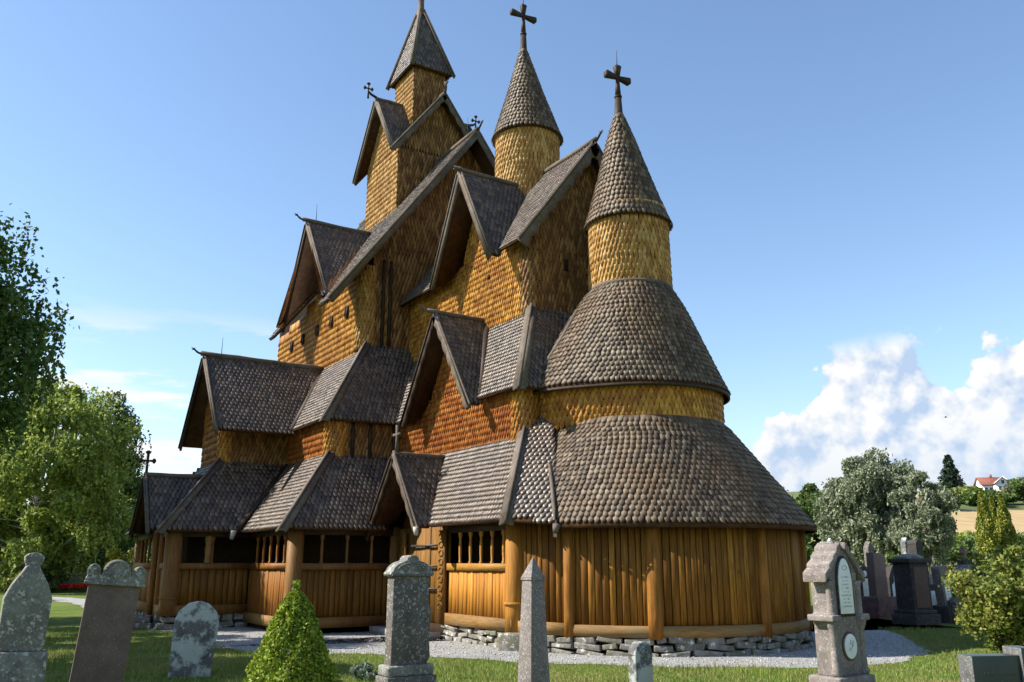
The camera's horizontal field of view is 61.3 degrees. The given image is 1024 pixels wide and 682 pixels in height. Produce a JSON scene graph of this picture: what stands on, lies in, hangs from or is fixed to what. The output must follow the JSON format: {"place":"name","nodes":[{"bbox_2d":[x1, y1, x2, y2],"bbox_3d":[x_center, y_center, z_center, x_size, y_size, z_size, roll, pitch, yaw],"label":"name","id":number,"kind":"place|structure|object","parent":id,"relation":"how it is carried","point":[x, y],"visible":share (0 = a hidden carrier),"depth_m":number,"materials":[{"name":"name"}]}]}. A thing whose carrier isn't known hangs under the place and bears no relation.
{"place":"outdoors","nodes":[
{"label":"outdoors","id":0,"kind":"place"},
{"bbox_2d":[0,582,1001,681],"bbox_3d":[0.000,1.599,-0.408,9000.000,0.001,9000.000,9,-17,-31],"label":"ground","id":1,"kind":"structure","parent":0,"point":[65,614],"depth_m":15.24,"materials":[{"name":"green plant"}]},
{"bbox_2d":[0,570,21,589],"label":"garden bush","id":2,"kind":"object","parent":1,"relation":"on","point":[5,583],"visible":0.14,"depth_m":38.23,"materials":[{"name":"green plant"}]},
{"bbox_2d":[0,447,33,561],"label":"broadleaf tree","id":3,"kind":"object","parent":1,"relation":"on","point":[15,523],"visible":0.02,"depth_m":54.74,"materials":[{"name":"green plant"}]},
{"bbox_2d":[0,552,51,681],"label":"gravestone","id":4,"kind":"object","parent":1,"relation":"on","point":[26,607],"visible":1,"depth_m":8.51,"materials":[{"name":"stone"}]},
{"bbox_2d":[0,203,79,469],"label":"birch tree","id":5,"kind":"object","parent":1,"relation":"on","point":[19,334],"visible":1,"depth_m":26.46,"materials":[{"name":"green plant"}]},
{"bbox_2d":[42,561,71,592],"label":"garden bush","id":6,"kind":"object","parent":1,"relation":"on","point":[56,568],"visible":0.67,"depth_m":48.26,"materials":[{"name":"green plant"}]},
{"bbox_2d":[49,584,87,591],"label":"flower bed","id":7,"kind":"object","parent":1,"relation":"on","point":[69,587],"visible":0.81,"depth_m":48.52,"materials":[{"name":"red plant"}]},
{"bbox_2d":[55,573,86,588],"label":"grave wall","id":8,"kind":"structure","parent":1,"relation":"on","point":[77,578],"depth_m":53.20,"materials":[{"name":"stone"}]},
{"bbox_2d":[0,370,142,590],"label":"birch tree","id":9,"kind":"object","parent":1,"relation":"on","point":[72,458],"visible":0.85,"depth_m":48.42,"materials":[{"name":"green plant"}]},
{"bbox_2d":[23,470,151,579],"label":"broadleaf tree","id":10,"kind":"object","parent":1,"relation":"on","point":[121,546],"visible":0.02,"depth_m":60.81,"materials":[{"name":"green plant"}]},
{"bbox_2d":[46,389,151,571],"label":"birch tree","id":11,"kind":"object","parent":1,"relation":"on","point":[126,411],"visible":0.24,"depth_m":56.04,"materials":[{"name":"green plant"}]},
{"bbox_2d":[69,559,145,681],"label":"gravestone","id":12,"kind":"object","parent":1,"relation":"on","point":[106,626],"visible":1,"depth_m":9.12,"materials":[{"name":"grey stone"}]},
{"bbox_2d":[102,546,147,574],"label":"garden bush","id":13,"kind":"object","parent":1,"relation":"on","point":[112,553],"visible":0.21,"depth_m":44.98,"materials":[{"name":"green plant"}]},
{"bbox_2d":[168,601,218,678],"bbox_3d":[-4.722,4.477,12.831,0.629,1.180,0.160,9,-16,-19],"label":"gravestone","id":14,"kind":"object","parent":1,"relation":"on","point":[195,629],"visible":1,"depth_m":12.76,"materials":[{"name":"stone"}]},
{"bbox_2d":[241,579,342,681],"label":"cone bush","id":15,"kind":"object","parent":1,"relation":"on","point":[297,623],"visible":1,"depth_m":8.38,"materials":[{"name":"green plant"}]},
{"bbox_2d":[349,660,377,681],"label":"plant","id":16,"kind":"object","parent":1,"relation":"on","point":[365,669],"visible":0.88,"depth_m":12.36,"materials":[{"name":"green plant"}]},
{"bbox_2d":[375,555,435,681],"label":"gravestone","id":17,"kind":"object","parent":1,"relation":"on","point":[407,648],"visible":1,"depth_m":11.53,"materials":[{"name":"stone"}]},
{"bbox_2d":[124,0,817,656],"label":"stave church","id":18,"kind":"structure","parent":1,"relation":"on","point":[482,380],"depth_m":21.08,"materials":[{"name":"brown wood"}]},
{"bbox_2d":[518,558,549,681],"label":"gravestone","id":19,"kind":"object","parent":1,"relation":"on","point":[533,663],"visible":1,"depth_m":10.00,"materials":[{"name":"stone"}]},
{"bbox_2d":[628,641,652,681],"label":"gravestone","id":20,"kind":"object","parent":1,"relation":"on","point":[640,661],"visible":1,"depth_m":10.87,"materials":[{"name":"stone"}]},
{"bbox_2d":[783,487,814,561],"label":"broadleaf tree","id":21,"kind":"object","parent":1,"relation":"on","point":[809,548],"visible":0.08,"depth_m":75.43,"materials":[{"name":"green plant"}]},
{"bbox_2d":[792,483,842,562],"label":"broadleaf tree","id":22,"kind":"object","parent":1,"relation":"on","point":[809,491],"visible":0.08,"depth_m":81.23,"materials":[{"name":"green plant"}]},
{"bbox_2d":[803,538,874,681],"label":"gravestone","id":23,"kind":"object","parent":1,"relation":"on","point":[833,574],"visible":1,"depth_m":9.80,"materials":[{"name":"stone"}]},
{"bbox_2d":[811,447,916,565],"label":"willow tree","id":24,"kind":"object","parent":1,"relation":"on","point":[854,499],"visible":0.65,"depth_m":63.12,"materials":[{"name":"green plant"}]},
{"bbox_2d":[859,565,869,596],"bbox_3d":[13.071,9.204,32.225,0.800,1.620,0.500,9,-17,-31],"label":"gravestone","id":25,"kind":"object","parent":1,"relation":"on","point":[864,586],"visible":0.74,"depth_m":32.14,"materials":[{"name":"stone"}]},
{"bbox_2d":[863,541,873,566],"bbox_3d":[16.042,10.277,38.659,0.420,2.565,0.260,9,-17,-31],"label":"gravestone","id":26,"kind":"object","parent":1,"relation":"on","point":[868,547],"visible":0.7,"depth_m":38.79,"materials":[{"name":"grey stone"}]},
{"bbox_2d":[861,553,896,618],"bbox_3d":[11.254,7.545,26.559,1.020,2.029,0.620,9,-17,-31],"label":"gravestone","id":27,"kind":"object","parent":1,"relation":"on","point":[879,602],"visible":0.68,"depth_m":26.37,"materials":[{"name":"pink stone"}]},
{"bbox_2d":[886,565,894,595],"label":"gravestone","id":28,"kind":"object","parent":1,"relation":"on","point":[890,578],"visible":0.12,"depth_m":31.13,"materials":[{"name":"stone"}]},
{"bbox_2d":[884,552,898,566],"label":"garden bush","id":29,"kind":"object","parent":1,"relation":"on","point":[890,555],"visible":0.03,"depth_m":44.83,"materials":[{"name":"green plant"}]},
{"bbox_2d":[900,537,908,553],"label":"gravestone","id":30,"kind":"object","parent":1,"relation":"on","point":[903,544],"visible":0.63,"depth_m":34.95,"materials":[{"name":"stone"}]},
{"bbox_2d":[888,554,941,624],"bbox_3d":[11.057,6.880,23.839,0.940,1.970,0.840,6,-16,-23],"label":"gravestone","id":31,"kind":"object","parent":1,"relation":"on","point":[913,590],"visible":0.93,"depth_m":23.60,"materials":[{"name":"stone"}]},
{"bbox_2d":[907,540,923,556],"bbox_3d":[14.976,8.591,31.865,0.420,2.470,0.360,9,-17,-31],"label":"gravestone","id":32,"kind":"object","parent":1,"relation":"on","point":[915,546],"visible":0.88,"depth_m":31.97,"materials":[{"name":"stone"}]},
{"bbox_2d":[885,469,959,574],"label":"willow tree","id":33,"kind":"object","parent":1,"relation":"on","point":[932,526],"visible":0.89,"depth_m":57.93,"materials":[{"name":"green plant"}]},
{"bbox_2d":[929,574,932,583],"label":"gravestone","id":34,"kind":"object","parent":1,"relation":"on","point":[930,578],"visible":0.2,"depth_m":29.83,"materials":[{"name":"stone"}]},
{"bbox_2d":[930,584,936,604],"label":"gravestone","id":35,"kind":"object","parent":1,"relation":"on","point":[933,596],"visible":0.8,"depth_m":27.74,"materials":[{"name":"stone"}]},
{"bbox_2d":[931,565,953,623],"bbox_3d":[12.163,7.177,24.334,0.620,1.650,0.500,1,-13,-33],"label":"gravestone","id":36,"kind":"object","parent":1,"relation":"on","point":[942,607],"visible":0.58,"depth_m":24.21,"materials":[{"name":"stone"}]},
{"bbox_2d":[949,597,964,623],"bbox_3d":[12.427,7.507,24.091,0.450,0.720,0.200,9,-17,-31],"label":"gravestone","id":37,"kind":"object","parent":1,"relation":"on","point":[952,601],"visible":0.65,"depth_m":23.99,"materials":[{"name":"grey stone"}]},
{"bbox_2d":[948,547,986,613],"bbox_3d":[13.949,7.437,26.483,1.216,2.200,1.216,9,-17,-31],"label":"grave monument","id":38,"kind":"object","parent":1,"relation":"on","point":[961,565],"visible":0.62,"depth_m":26.55,"materials":[{"name":"stone"}]},
{"bbox_2d":[938,566,1023,652],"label":"arching shrub","id":39,"kind":"object","parent":1,"relation":"on","point":[995,612],"visible":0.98,"depth_m":15.39,"materials":[{"name":"green plant"}]},
{"bbox_2d":[974,487,1000,583],"bbox_3d":[20.354,8.725,37.006,1.115,4.915,1.121,9,-17,-31],"label":"columnar cypress","id":40,"kind":"object","parent":1,"relation":"on","point":[988,539],"visible":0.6,"depth_m":37.03,"materials":[{"name":"green plant"}]},
{"bbox_2d":[957,543,1023,583],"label":"arching shrub","id":41,"kind":"object","parent":1,"relation":"on","point":[997,564],"visible":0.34,"depth_m":17.77,"materials":[{"name":"green plant"}]},
{"bbox_2d":[958,645,1023,681],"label":"gravestone","id":42,"kind":"object","parent":1,"relation":"on","point":[1007,665],"visible":1,"depth_m":7.78,"materials":[{"name":"stone"}]},
{"bbox_2d":[988,495,1007,561],"bbox_3d":[21.304,9.087,37.929,0.972,4.671,0.975,2,-14,-8],"label":"columnar cypress","id":43,"kind":"object","parent":1,"relation":"on","point":[992,506],"visible":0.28,"depth_m":38.23,"materials":[{"name":"green plant"}]},
{"bbox_2d":[994,491,1022,563],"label":"columnar cypress","id":44,"kind":"object","parent":1,"relation":"on","point":[1008,530],"visible":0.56,"depth_m":37.48,"materials":[{"name":"green plant"}]},
{"bbox_2d":[52,596,965,667],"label":"gravel path","id":45,"kind":"structure","parent":0,"point":[872,625],"depth_m":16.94,"materials":[{"name":"grey gravel"}]},
{"bbox_2d":[0,0,1023,502],"label":"sky","id":46,"kind":"structure","parent":0,"point":[839,183],"materials":[{"name":"blue"}]},
{"bbox_2d":[788,491,1023,569],"bbox_3d":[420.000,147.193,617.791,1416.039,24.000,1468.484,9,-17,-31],"label":"hill","id":47,"kind":"structure","parent":0,"point":[1019,505],"depth_m":195.88,"materials":[{"name":"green plant"}]},
{"bbox_2d":[937,454,966,488],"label":"spruce tree","id":48,"kind":"object","parent":47,"relation":"on","point":[950,477],"visible":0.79,"depth_m":237.12,"materials":[{"name":"green plant"}]},
{"bbox_2d":[942,488,961,509],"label":"broadleaf tree","id":49,"kind":"object","parent":47,"relation":"on","point":[955,492],"visible":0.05,"depth_m":185.09,"materials":[{"name":"green plant"}]},
{"bbox_2d":[936,543,969,565],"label":"hill bush","id":50,"kind":"object","parent":47,"relation":"on","point":[954,552],"visible":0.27,"depth_m":103.94,"materials":[{"name":"green plant"}]},
{"bbox_2d":[953,487,968,503],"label":"broadleaf tree","id":51,"kind":"object","parent":47,"relation":"on","point":[961,490],"visible":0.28,"depth_m":202.52,"materials":[{"name":"green plant"}]},
{"bbox_2d":[951,530,977,542],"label":"hill bush","id":52,"kind":"object","parent":47,"relation":"on","point":[958,536],"visible":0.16,"depth_m":116.43,"materials":[{"name":"green plant"}]},
{"bbox_2d":[950,535,983,564],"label":"hill bush","id":53,"kind":"object","parent":47,"relation":"on","point":[968,541],"visible":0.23,"depth_m":106.82,"materials":[{"name":"green plant"}]},
{"bbox_2d":[958,487,1007,505],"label":"broadleaf tree","id":54,"kind":"object","parent":47,"relation":"on","point":[970,497],"visible":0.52,"depth_m":195.95,"materials":[{"name":"green plant"}]},
{"bbox_2d":[973,474,1007,491],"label":"white house","id":55,"kind":"structure","parent":47,"relation":"on","point":[991,482],"depth_m":245.11,"materials":[{"name":"paint"}]},
{"bbox_2d":[998,491,1018,503],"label":"broadleaf tree","id":56,"kind":"object","parent":47,"relation":"on","point":[1012,498],"visible":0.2,"depth_m":199.82,"materials":[{"name":"green plant"}]},
{"bbox_2d":[1001,476,1023,500],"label":"broadleaf tree","id":57,"kind":"object","parent":47,"relation":"on","point":[1006,488],"visible":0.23,"depth_m":210.74,"materials":[{"name":"green plant"}]},
{"bbox_2d":[1009,479,1023,502],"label":"broadleaf tree","id":58,"kind":"object","parent":47,"relation":"on","point":[1016,486],"visible":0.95,"depth_m":200.89,"materials":[{"name":"green plant"}]},
{"bbox_2d":[1010,541,1023,558],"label":"hill bush","id":59,"kind":"object","parent":47,"relation":"on","point":[1022,544],"visible":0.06,"depth_m":109.45,"materials":[{"name":"green plant"}]},
{"bbox_2d":[1015,530,1023,545],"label":"hill bush","id":60,"kind":"object","parent":47,"relation":"on","point":[1021,538],"visible":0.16,"depth_m":112.84,"materials":[{"name":"green plant"}]},
{"bbox_2d":[811,510,1023,540],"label":"stubble field","id":61,"kind":"structure","parent":0,"point":[966,519],"depth_m":168.94,"materials":[{"name":"beige plant"}]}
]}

